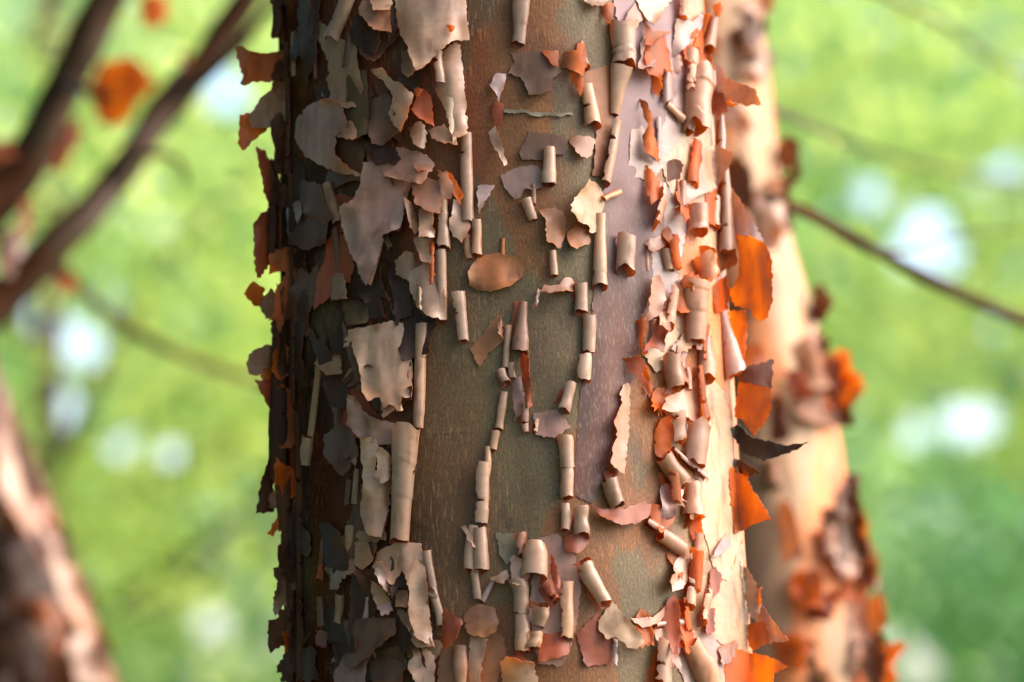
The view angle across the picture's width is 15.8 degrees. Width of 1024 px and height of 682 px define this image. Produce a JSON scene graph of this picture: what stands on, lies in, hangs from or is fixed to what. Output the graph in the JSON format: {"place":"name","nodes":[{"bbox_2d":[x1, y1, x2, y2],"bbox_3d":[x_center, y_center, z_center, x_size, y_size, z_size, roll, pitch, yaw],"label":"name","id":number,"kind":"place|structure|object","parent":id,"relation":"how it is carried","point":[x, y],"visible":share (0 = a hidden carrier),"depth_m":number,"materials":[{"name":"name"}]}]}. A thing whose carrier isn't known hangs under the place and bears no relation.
{"place":"outdoors","nodes":[
{"label":"outdoors","id":0,"kind":"place"},
{"bbox_2d":[0,0,1023,681],"label":"sky","id":1,"kind":"structure","parent":0,"point":[926,225],"materials":[{"name":"white"}]},
{"label":"ground","id":2,"kind":"structure","parent":0,"visible":0},
{"bbox_2d":[0,0,272,681],"bbox_3d":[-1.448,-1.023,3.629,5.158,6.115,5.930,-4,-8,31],"label":"paperbark tree","id":3,"kind":"object","parent":2,"relation":"on","point":[52,629],"visible":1,"depth_m":4.07,"materials":[{"name":"brown plant"}]},
{"bbox_2d":[0,0,283,681],"bbox_3d":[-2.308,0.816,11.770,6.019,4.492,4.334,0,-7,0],"label":"leafy tree","id":4,"kind":"object","parent":2,"relation":"on","point":[100,408],"visible":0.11,"depth_m":11.59,"materials":[{"name":"green plant"}]},
{"bbox_2d":[0,0,831,681],"bbox_3d":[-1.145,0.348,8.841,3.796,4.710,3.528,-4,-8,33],"label":"leafy tree","id":5,"kind":"object","parent":2,"relation":"on","point":[236,434],"visible":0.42,"depth_m":8.41,"materials":[{"name":"green plant"}]},
{"bbox_2d":[0,0,1023,681],"bbox_3d":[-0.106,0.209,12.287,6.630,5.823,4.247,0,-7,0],"label":"leafy tree","id":6,"kind":"object","parent":2,"relation":"on","point":[866,160],"visible":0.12,"depth_m":12.16,"materials":[{"name":"green plant"}]},
{"bbox_2d":[0,0,1023,681],"bbox_3d":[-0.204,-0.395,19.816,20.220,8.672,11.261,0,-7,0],"label":"woodland","id":7,"kind":"object","parent":2,"relation":"on","point":[962,618],"visible":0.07,"depth_m":18.13,"materials":[{"name":"green plant"}]},
{"bbox_2d":[236,0,808,681],"bbox_3d":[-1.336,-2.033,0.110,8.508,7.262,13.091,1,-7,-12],"label":"paperbark tree","id":8,"kind":"object","parent":2,"relation":"on","point":[498,366],"visible":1,"depth_m":2.39,"materials":[{"name":"brown plant"}]},
{"bbox_2d":[704,0,1023,681],"bbox_3d":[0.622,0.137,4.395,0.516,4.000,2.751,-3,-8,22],"label":"paperbark tree","id":9,"kind":"object","parent":2,"relation":"on","point":[812,565],"visible":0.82,"depth_m":3.18,"materials":[{"name":"brown plant"}]},
{"bbox_2d":[766,0,1023,547],"bbox_3d":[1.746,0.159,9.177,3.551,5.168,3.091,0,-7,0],"label":"leafy tree","id":10,"kind":"object","parent":2,"relation":"on","point":[980,284],"visible":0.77,"depth_m":8.94,"materials":[{"name":"green plant"}]},
{"bbox_2d":[830,261,1023,681],"bbox_3d":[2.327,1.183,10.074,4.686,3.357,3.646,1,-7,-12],"label":"leafy tree","id":11,"kind":"object","parent":2,"relation":"on","point":[970,565],"visible":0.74,"depth_m":10.03,"materials":[{"name":"green plant"}]}
]}

